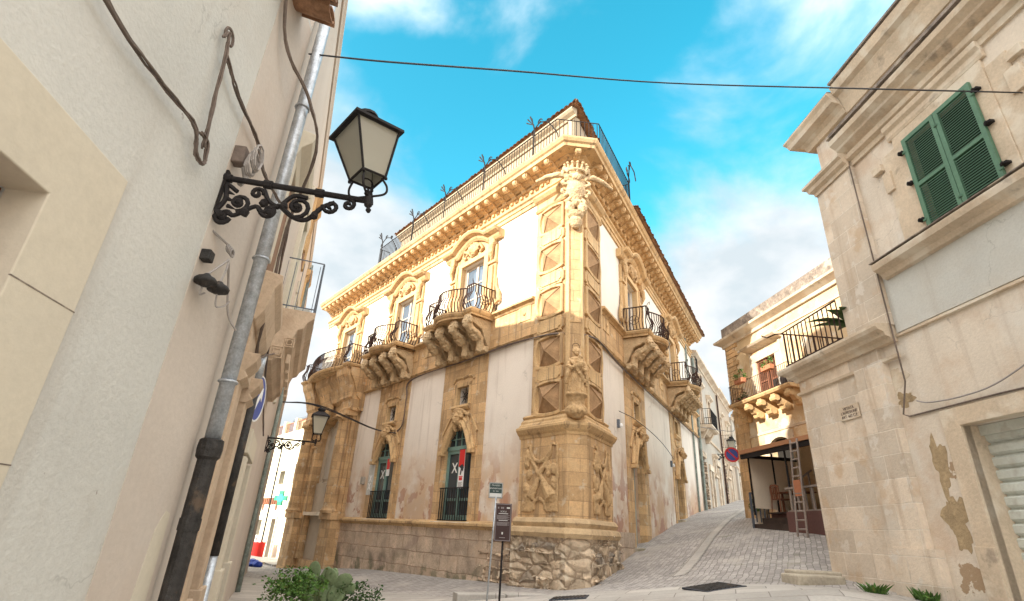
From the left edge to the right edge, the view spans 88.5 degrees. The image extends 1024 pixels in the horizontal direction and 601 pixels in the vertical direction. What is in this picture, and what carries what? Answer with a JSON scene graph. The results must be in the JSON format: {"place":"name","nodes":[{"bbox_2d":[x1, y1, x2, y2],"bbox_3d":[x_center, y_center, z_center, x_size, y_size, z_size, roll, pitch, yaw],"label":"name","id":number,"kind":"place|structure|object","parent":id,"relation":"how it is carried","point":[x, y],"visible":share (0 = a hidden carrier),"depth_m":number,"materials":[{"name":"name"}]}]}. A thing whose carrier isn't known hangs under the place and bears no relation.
{"place":"outdoors","nodes":[
{"label":"outdoors","id":0,"kind":"place"},
{"bbox_2d":[263,561,276,566],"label":"sidewalk","id":1,"kind":"structure","parent":0,"point":[272,563],"depth_m":26.71,"materials":[{"name":"beige stone"}]},
{"bbox_2d":[251,535,265,556],"bbox_3d":[-14.407,13.952,29.819,0.736,1.150,0.920,21,-30,-35],"label":"display bin","id":2,"kind":"object","parent":1,"relation":"on","point":[258,548],"visible":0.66,"depth_m":29.50,"materials":[{"name":"red plastic"}]},
{"bbox_2d":[261,437,283,541],"bbox_3d":[-14.409,11.433,30.723,0.958,6.743,0.247,3,-24,0],"label":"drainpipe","id":3,"kind":"object","parent":1,"relation":"on","point":[276,473],"visible":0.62,"depth_m":30.74,"materials":[{"name":"black metal"}]},
{"bbox_2d":[295,308,309,311],"bbox_3d":[-4.235,0.565,10.497,0.310,0.630,0.700,12,-25,-19],"label":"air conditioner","id":4,"kind":"object","parent":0,"point":[301,309],"visible":0.12,"depth_m":10.30,"materials":[{"name":"metal"}]},
{"bbox_2d":[228,577,919,600],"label":"pavement","id":5,"kind":"structure","parent":0,"point":[249,591],"depth_m":8.76,"materials":[{"name":"grey stone"}]},
{"bbox_2d":[253,565,330,600],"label":"shrub","id":6,"kind":"object","parent":5,"relation":"on","point":[295,586],"visible":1,"depth_m":7.82,"materials":[{"name":"green plant"}]},
{"bbox_2d":[289,561,355,600],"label":"cactus","id":7,"kind":"object","parent":5,"relation":"on","point":[334,578],"visible":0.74,"depth_m":8.45,"materials":[{"name":"green plant"}]},
{"bbox_2d":[330,578,384,600],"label":"shrub","id":8,"kind":"object","parent":5,"relation":"on","point":[363,594],"visible":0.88,"depth_m":8.60,"materials":[{"name":"green plant"}]},
{"bbox_2d":[486,482,502,600],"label":"street name sign","id":9,"kind":"object","parent":5,"relation":"on","point":[495,490],"visible":1,"depth_m":10.59,"materials":[{"name":"grey metal"}]},
{"bbox_2d":[494,503,511,600],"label":"info panel","id":10,"kind":"object","parent":5,"relation":"on","point":[503,517],"visible":1,"depth_m":9.86,"materials":[{"name":"metal"}]},
{"bbox_2d":[549,595,588,600],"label":"drain cover","id":11,"kind":"object","parent":5,"relation":"on","point":[570,597],"visible":0.95,"depth_m":9.56,"materials":[{"name":"metal"}]},
{"bbox_2d":[682,582,746,591],"bbox_3d":[3.495,4.965,9.097,0.840,0.041,0.672,5,-23,-21],"label":"drain cover","id":12,"kind":"object","parent":5,"relation":"on","point":[711,587],"visible":0.9,"depth_m":9.03,"materials":[{"name":"metal"}]},
{"bbox_2d":[857,582,892,594],"bbox_3d":[5.935,4.716,8.586,0.434,0.196,0.551,19,-28,-32],"label":"weed","id":13,"kind":"object","parent":5,"relation":"on","point":[875,589],"visible":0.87,"depth_m":8.49,"materials":[{"name":"green plant"}]},
{"bbox_2d":[907,586,947,600],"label":"weed","id":14,"kind":"object","parent":5,"relation":"on","point":[919,595],"visible":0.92,"depth_m":7.86,"materials":[{"name":"green plant"}]},
{"bbox_2d":[244,500,910,598],"bbox_3d":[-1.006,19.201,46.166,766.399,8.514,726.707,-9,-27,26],"label":"street","id":15,"kind":"structure","parent":0,"point":[740,549],"depth_m":13.36,"materials":[{"name":"grey stone"}]},
{"bbox_2d":[0,0,337,600],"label":"plaster house","id":16,"kind":"structure","parent":15,"relation":"on","point":[114,324],"depth_m":2.84,"materials":[{"name":"beige paint"}]},
{"bbox_2d":[103,0,209,165],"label":"cable","id":17,"kind":"object","parent":16,"relation":"attached to","point":[139,53],"visible":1,"depth_m":2.94,"materials":[{"name":"grey rubber"}]},
{"bbox_2d":[193,230,235,330],"bbox_3d":[-2.114,-0.153,3.910,0.201,0.555,0.721,6,-24,-6],"label":"insulator pair","id":18,"kind":"object","parent":16,"relation":"attached to","point":[209,283],"visible":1,"depth_m":3.67,"materials":[{"name":"black metal"}]},
{"bbox_2d":[224,26,234,47],"bbox_3d":[-1.985,-1.859,3.693,0.021,0.120,0.140,6,-24,-6],"label":"wall hook","id":19,"kind":"object","parent":16,"relation":"attached to","point":[227,28],"depth_m":3.73,"materials":[{"name":"grey metal"}]},
{"bbox_2d":[201,31,231,148],"bbox_3d":[-1.988,-1.434,3.520,0.035,0.888,0.222,6,-24,-6],"label":"cable","id":20,"kind":"object","parent":19,"relation":"hanging from","point":[228,34],"visible":0.99,"depth_m":3.55,"materials":[{"name":"brown rubber"}]},
{"bbox_2d":[231,144,263,186],"bbox_3d":[-2.034,-1.033,3.999,0.189,0.374,0.193,6,-24,-6],"label":"junction box","id":21,"kind":"object","parent":16,"relation":"attached to","point":[242,157],"visible":0.98,"depth_m":3.98,"materials":[{"name":"grey plastic"}]},
{"bbox_2d":[226,55,280,202],"bbox_3d":[-2.047,-1.274,4.089,0.158,0.443,1.186,3,-24,0],"label":"cable","id":22,"kind":"object","parent":16,"relation":"attached to","point":[240,101],"visible":0.7,"depth_m":4.02,"materials":[{"name":"black rubber"}]},
{"bbox_2d":[211,107,403,224],"bbox_3d":[-1.490,-1.064,3.967,1.217,1.190,0.561,12,-25,-20],"label":"wall lamp","id":23,"kind":"object","parent":16,"relation":"attached to","point":[365,140],"visible":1,"depth_m":3.97,"materials":[{"name":"metal"}]},
{"bbox_2d":[150,0,347,600],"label":"tall house","id":24,"kind":"structure","parent":15,"relation":"on","point":[220,557],"depth_m":7.13,"materials":[{"name":"beige paint"}]},
{"bbox_2d":[180,270,282,600],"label":"doorway","id":25,"kind":"structure","parent":24,"relation":"in","point":[269,307],"depth_m":5.22,"materials":[{"name":"beige stone"}]},
{"bbox_2d":[207,429,256,600],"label":"doorway","id":26,"kind":"structure","parent":24,"relation":"in","point":[221,573],"depth_m":7.63,"materials":[{"name":"beige stone"}]},
{"bbox_2d":[252,376,265,421],"bbox_3d":[-3.416,1.291,6.942,0.139,0.600,0.600,7,-24,-9],"label":"one way sign","id":27,"kind":"object","parent":24,"relation":"attached to","point":[259,404],"visible":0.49,"depth_m":7.04,"materials":[{"name":"blue metal"}]},
{"bbox_2d":[262,198,295,435],"bbox_3d":[-3.699,0.746,8.225,0.056,1.925,6.062,12,-25,-20],"label":"cable","id":28,"kind":"object","parent":24,"relation":"attached to","point":[280,265],"visible":0.47,"depth_m":6.13,"materials":[{"name":"black rubber"}]},
{"bbox_2d":[255,0,318,358],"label":"cable","id":29,"kind":"object","parent":24,"relation":"attached to","point":[294,68],"visible":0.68,"depth_m":5.25,"materials":[{"name":"black rubber"}]},
{"bbox_2d":[264,407,329,452],"bbox_3d":[-5.942,3.595,14.624,1.504,1.374,0.487,12,-25,-19],"label":"wall lamp","id":30,"kind":"object","parent":24,"relation":"attached to","point":[320,417],"visible":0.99,"depth_m":14.68,"materials":[{"name":"metal"}]},
{"bbox_2d":[249,558,262,566],"bbox_3d":[-12.376,12.609,25.193,1.235,0.412,0.530,-17,-31,38],"label":"tarpaulin","id":31,"kind":"object","parent":15,"relation":"on","point":[253,562],"visible":0.71,"depth_m":24.94,"materials":[{"name":"blue plastic"}]},
{"bbox_2d":[254,418,306,557],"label":"pharmacy building","id":32,"kind":"structure","parent":15,"relation":"on","point":[274,529],"depth_m":32.69,"materials":[{"name":"beige paint"}]},
{"bbox_2d":[254,517,263,541],"bbox_3d":[-15.950,14.904,33.202,0.360,2.243,1.047,21,-30,-35],"label":"shop door","id":33,"kind":"structure","parent":32,"relation":"in","point":[260,518],"depth_m":33.33,"materials":[{"name":"white glass"}]},
{"bbox_2d":[263,516,277,556],"bbox_3d":[-14.279,14.149,31.398,0.360,2.332,1.047,21,-30,-35],"label":"shop door","id":34,"kind":"structure","parent":32,"relation":"in","point":[273,517],"depth_m":31.39,"materials":[{"name":"white glass"}]},
{"bbox_2d":[274,491,287,505],"bbox_3d":[-13.347,11.563,30.690,0.800,0.800,0.680,-2,-24,12],"label":"pharmacy cross","id":35,"kind":"object","parent":32,"relation":"attached to","point":[281,498],"visible":1,"depth_m":30.38,"materials":[{"name":"teal plastic"}]},
{"bbox_2d":[277,469,286,485],"bbox_3d":[-14.268,11.088,32.885,0.320,1.003,1.174,21,-30,-35],"label":"window frame","id":36,"kind":"structure","parent":32,"relation":"in","point":[281,470],"depth_m":33.05,"materials":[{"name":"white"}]},
{"bbox_2d":[291,462,296,484],"bbox_3d":[-12.554,10.205,31.092,0.320,1.338,1.398,21,-30,-35],"label":"window frame","id":37,"kind":"structure","parent":32,"relation":"in","point":[296,462],"depth_m":31.42,"materials":[{"name":"white glass"}]},
{"bbox_2d":[276,98,704,590],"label":"baroque palazzo","id":38,"kind":"structure","parent":15,"relation":"on","point":[543,228],"depth_m":18.58,"materials":[{"name":"stone"}]},
{"bbox_2d":[283,401,394,432],"bbox_3d":[-5.772,4.171,18.695,1.148,0.300,6.130,-3,-25,14],"label":"cable","id":39,"kind":"object","parent":38,"relation":"attached to","point":[328,409],"visible":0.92,"depth_m":17.99,"materials":[{"name":"black rubber"}]},
{"bbox_2d":[366,459,375,494],"bbox_3d":[-5.735,7.171,21.371,0.047,1.400,0.440,21,-30,-35],"label":"notice board","id":40,"kind":"object","parent":38,"relation":"attached to","point":[370,478],"visible":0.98,"depth_m":21.29,"materials":[{"name":"white paint"}]},
{"bbox_2d":[361,424,399,519],"bbox_3d":[-5.085,6.761,20.744,0.709,3.648,2.120,21,-30,-35],"label":"arched window","id":41,"kind":"structure","parent":38,"relation":"in","point":[379,503],"depth_m":20.73,"materials":[{"name":"stone"}]},
{"bbox_2d":[386,459,390,475],"bbox_3d":[-4.841,6.529,20.565,0.012,0.650,0.240,21,-30,-35],"label":"banner","id":42,"kind":"object","parent":38,"relation":"hanging from","point":[388,468],"visible":0.86,"depth_m":20.54,"materials":[{"name":"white fabric"}]},
{"bbox_2d":[382,396,400,433],"bbox_3d":[-4.847,4.809,21.728,0.558,1.611,1.302,21,-30,-35],"label":"small window","id":43,"kind":"structure","parent":38,"relation":"in","point":[389,406],"depth_m":21.76,"materials":[{"name":"stone"}]},
{"bbox_2d":[430,408,477,522],"bbox_3d":[-1.809,5.358,17.167,0.709,3.648,2.120,21,-30,-35],"label":"arched window","id":44,"kind":"structure","parent":38,"relation":"in","point":[454,503],"depth_m":17.19,"materials":[{"name":"stone"}]},
{"bbox_2d":[457,449,465,486],"bbox_3d":[-1.625,5.399,16.895,0.024,1.212,0.340,21,-30,-35],"label":"banner","id":45,"kind":"object","parent":38,"relation":"hanging from","point":[461,468],"visible":0.99,"depth_m":16.88,"materials":[{"name":"red fabric"}]},
{"bbox_2d":[451,374,474,418],"bbox_3d":[-1.571,3.406,18.150,0.558,1.611,1.302,21,-30,-35],"label":"small window","id":46,"kind":"structure","parent":38,"relation":"in","point":[458,387],"depth_m":18.15,"materials":[{"name":"stone"}]},
{"bbox_2d":[397,332,698,438],"bbox_3d":[5.581,5.019,21.775,17.987,2.108,9.389,17,-27,-28],"label":"cable","id":47,"kind":"object","parent":38,"relation":"attached to","point":[610,354],"visible":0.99,"depth_m":18.32,"materials":[{"name":"brown rubber"}]},
{"bbox_2d":[565,343,588,418],"bbox_3d":[1.709,2.116,14.037,0.653,2.096,0.683,5,-24,-4],"label":"saint statue","id":48,"kind":"object","parent":38,"relation":"attached to","point":[576,380],"visible":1,"depth_m":13.83,"materials":[{"name":"stone"}]},
{"bbox_2d":[617,419,622,427],"bbox_3d":[3.493,3.977,16.993,0.178,0.260,0.100,-9,-27,26],"label":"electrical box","id":49,"kind":"object","parent":38,"relation":"attached to","point":[619,424],"depth_m":16.95,"materials":[{"name":"white paint"}]},
{"bbox_2d":[630,391,642,434],"bbox_3d":[4.380,4.177,19.192,0.558,1.611,1.302,-9,-27,26],"label":"small window","id":50,"kind":"structure","parent":38,"relation":"in","point":[636,415],"depth_m":19.25,"materials":[{"name":"stone"}]},
{"bbox_2d":[630,426,650,551],"bbox_3d":[4.407,6.602,18.036,0.829,4.468,2.040,-9,-27,26],"label":"street door","id":51,"kind":"structure","parent":38,"relation":"in","point":[639,458],"depth_m":18.45,"materials":[{"name":"stone"}]},
{"bbox_2d":[619,411,673,458],"bbox_3d":[5.582,5.305,20.148,0.545,0.477,8.204,-9,-27,26],"label":"cable","id":52,"kind":"object","parent":38,"relation":"attached to","point":[649,430],"visible":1,"depth_m":18.27,"materials":[{"name":"grey rubber"}]},
{"bbox_2d":[672,413,680,447],"bbox_3d":[7.710,6.246,25.211,0.558,1.611,1.302,-9,-27,26],"label":"small window","id":53,"kind":"structure","parent":38,"relation":"in","point":[676,431],"depth_m":25.04,"materials":[{"name":"stone"}]},
{"bbox_2d":[674,447,687,522],"bbox_3d":[7.738,8.639,24.069,0.829,3.718,2.040,-9,-27,26],"label":"street door","id":54,"kind":"structure","parent":38,"relation":"in","point":[680,472],"depth_m":24.42,"materials":[{"name":"stone"}]},
{"bbox_2d":[453,591,544,600],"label":"kerb","id":55,"kind":"structure","parent":15,"relation":"on","point":[462,596],"depth_m":10.78,"materials":[{"name":"beige stone"}]},
{"bbox_2d":[690,350,725,510],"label":"row house","id":56,"kind":"structure","parent":15,"relation":"on","point":[712,483],"depth_m":33.47,"materials":[{"name":"beige stone"}]},
{"bbox_2d":[699,449,710,508],"bbox_3d":[11.143,10.831,30.547,0.400,4.050,1.880,-9,-27,26],"label":"doorway","id":57,"kind":"structure","parent":56,"relation":"in","point":[704,453],"depth_m":31.10,"materials":[{"name":"stone"}]},
{"bbox_2d":[709,464,717,507],"bbox_3d":[12.484,11.835,32.917,0.400,2.850,1.580,-9,-27,26],"label":"doorway","id":58,"kind":"structure","parent":56,"relation":"in","point":[712,476],"depth_m":32.89,"materials":[{"name":"beige stone"}]},
{"bbox_2d":[716,460,724,505],"bbox_3d":[14.176,12.600,36.069,0.400,2.950,1.580,-9,-27,26],"label":"doorway","id":59,"kind":"structure","parent":56,"relation":"in","point":[721,491],"depth_m":35.95,"materials":[{"name":"beige stone"}]},
{"bbox_2d":[717,436,735,459],"bbox_3d":[15.138,10.413,37.044,1.312,1.613,0.603,-9,-27,26],"label":"wall lamp","id":60,"kind":"object","parent":56,"relation":"attached to","point":[731,441],"visible":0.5,"depth_m":36.90,"materials":[{"name":"metal"}]},
{"bbox_2d":[671,508,744,576],"bbox_3d":[13.497,11.961,29.456,0.428,4.609,42.293,-9,-27,26],"label":"gutter strip","id":61,"kind":"object","parent":15,"relation":"on","point":[693,559],"visible":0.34,"depth_m":14.61,"materials":[{"name":"grey stone"}]},
{"bbox_2d":[715,386,738,503],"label":"row house","id":62,"kind":"structure","parent":15,"relation":"on","point":[723,410],"depth_m":41.53,"materials":[{"name":"beige stone"}]},
{"bbox_2d":[722,460,730,502],"bbox_3d":[15.757,13.610,38.921,0.400,3.350,1.580,-9,-27,26],"label":"doorway","id":63,"kind":"structure","parent":62,"relation":"in","point":[722,460],"depth_m":39.19,"materials":[{"name":"stone"}]},
{"bbox_2d":[728,464,735,501],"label":"doorway","id":64,"kind":"structure","parent":62,"relation":"in","point":[730,467],"depth_m":41.94,"materials":[{"name":"beige stone"}]},
{"bbox_2d":[729,415,743,499],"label":"row house","id":65,"kind":"structure","parent":15,"relation":"on","point":[737,471],"depth_m":46.22,"materials":[{"name":"beige stone"}]},
{"bbox_2d":[738,469,743,499],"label":"doorway","id":66,"kind":"structure","parent":65,"relation":"in","point":[738,469],"depth_m":46.08,"materials":[{"name":"beige stone"}]},
{"bbox_2d":[749,501,768,523],"bbox_3d":[7.910,6.562,16.671,0.772,1.003,0.763,-12,-28,30],"label":"planter","id":67,"kind":"object","parent":15,"relation":"on","point":[762,514],"visible":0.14,"depth_m":16.46,"materials":[{"name":"brown"}]},
{"bbox_2d":[713,257,847,517],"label":"building","id":68,"kind":"structure","parent":15,"relation":"on","point":[768,409],"depth_m":18.35,"materials":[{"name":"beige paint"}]},
{"bbox_2d":[724,447,738,465],"bbox_3d":[8.479,6.042,20.293,0.560,0.698,0.232,0,-24,7],"label":"no parking sign","id":69,"kind":"object","parent":68,"relation":"attached to","point":[731,454],"visible":0.94,"depth_m":20.21,"materials":[{"name":"blue metal"}]},
{"bbox_2d":[732,368,747,384],"bbox_3d":[8.410,2.798,19.444,0.337,0.561,0.706,13,-26,-21],"label":"flower box","id":70,"kind":"object","parent":68,"relation":"attached to","point":[739,381],"visible":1,"depth_m":19.36,"materials":[{"name":"ceramic"}]},
{"bbox_2d":[737,392,748,400],"bbox_3d":[8.633,3.692,19.638,0.374,0.571,0.736,6,-24,-7],"label":"flower box","id":71,"kind":"object","parent":68,"relation":"attached to","point":[742,396],"visible":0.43,"depth_m":19.54,"materials":[{"name":"ceramic"}]},
{"bbox_2d":[760,356,773,371],"bbox_3d":[8.692,2.183,17.901,0.341,0.408,0.767,6,-24,-7],"label":"flower box","id":72,"kind":"object","parent":68,"relation":"attached to","point":[766,367],"visible":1,"depth_m":17.73,"materials":[{"name":"ceramic"}]},
{"bbox_2d":[764,429,803,511],"bbox_3d":[9.200,6.352,17.248,0.370,3.950,1.560,6,-24,-7],"label":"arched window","id":73,"kind":"structure","parent":68,"relation":"in","point":[788,434],"depth_m":17.88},
{"bbox_2d":[779,377,790,383],"bbox_3d":[9.089,2.565,17.243,0.280,0.500,0.700,6,-24,-7],"label":"air conditioner","id":74,"kind":"object","parent":68,"relation":"on","point":[782,381],"visible":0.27,"depth_m":17.32,"materials":[{"name":"metal"}]},
{"bbox_2d":[738,434,825,535],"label":"pergola","id":75,"kind":"structure","parent":15,"relation":"on","point":[765,472],"depth_m":16.10,"materials":[{"name":"brown wood"}]},
{"bbox_2d":[769,484,789,511],"bbox_3d":[8.094,5.958,15.811,0.478,0.771,0.478,6,-24,-7],"label":"chair","id":76,"kind":"object","parent":75,"relation":"on","point":[772,494],"visible":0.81,"depth_m":15.84,"materials":[{"name":"brown wood"}]},
{"bbox_2d":[781,491,816,511],"bbox_3d":[8.553,6.040,15.710,0.600,0.580,1.000,6,-24,-7],"label":"table","id":77,"kind":"object","parent":75,"relation":"on","point":[807,492],"visible":0.27,"depth_m":15.97,"materials":[{"name":"brown wood"}]},
{"bbox_2d":[789,438,808,537],"bbox_3d":[7.469,4.860,13.725,0.232,2.444,0.432,6,-24,-7],"label":"ladder","id":78,"kind":"object","parent":15,"relation":"on","point":[802,491],"visible":0.99,"depth_m":13.66,"materials":[{"name":"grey wood"}]},
{"bbox_2d":[793,480,801,495],"bbox_3d":[7.458,4.894,13.708,0.024,0.400,0.280,6,-24,-7],"label":"wooden board","id":79,"kind":"object","parent":78,"relation":"hanging from","point":[797,485],"visible":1,"depth_m":13.71,"materials":[{"name":"wood"}]},
{"bbox_2d":[784,569,841,576],"bbox_3d":[5.748,5.917,9.769,0.950,1.595,0.420,5,-24,-4],"label":"stone step","id":80,"kind":"object","parent":15,"relation":"on","point":[812,572],"visible":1,"depth_m":9.90,"materials":[{"name":"beige stone"}]},
{"bbox_2d":[781,573,845,584],"bbox_3d":[5.458,5.723,9.301,0.950,1.545,0.500,7,-24,-8],"label":"stone step","id":81,"kind":"object","parent":15,"relation":"on","point":[804,579],"visible":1,"depth_m":9.38,"materials":[{"name":"beige stone"}]},
{"bbox_2d":[761,0,1023,600],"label":"stone house","id":82,"kind":"structure","parent":15,"relation":"on","point":[919,195],"depth_m":8.50,"materials":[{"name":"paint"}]},
{"bbox_2d":[308,53,1022,92],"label":"cable","id":83,"kind":"object","parent":82,"relation":"attached to","point":[422,64],"visible":1,"depth_m":6.05,"materials":[{"name":"black rubber"}]},
{"bbox_2d":[806,307,845,329],"bbox_3d":[7.007,0.573,10.455,1.616,0.718,1.749,3,-24,0],"label":"potted plant","id":84,"kind":"object","parent":82,"relation":"on","point":[841,316],"visible":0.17,"depth_m":10.79,"materials":[{"name":"green plant"}]},
{"bbox_2d":[839,402,860,421],"bbox_3d":[6.433,2.128,10.008,0.035,0.270,0.540,4,-24,-3],"label":"wall plaque","id":85,"kind":"object","parent":82,"relation":"attached to","point":[849,412],"depth_m":9.98,"materials":[{"name":"beige stone"}]},
{"bbox_2d":[916,364,1023,402],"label":"cable","id":86,"kind":"object","parent":82,"relation":"attached to","point":[1013,372],"visible":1,"depth_m":7.47,"materials":[{"name":"grey rubber"}]},
{"bbox_2d":[279,0,894,434],"label":"sky","id":87,"kind":"structure","parent":0,"point":[716,186],"materials":[{"name":"blue"}]}
]}

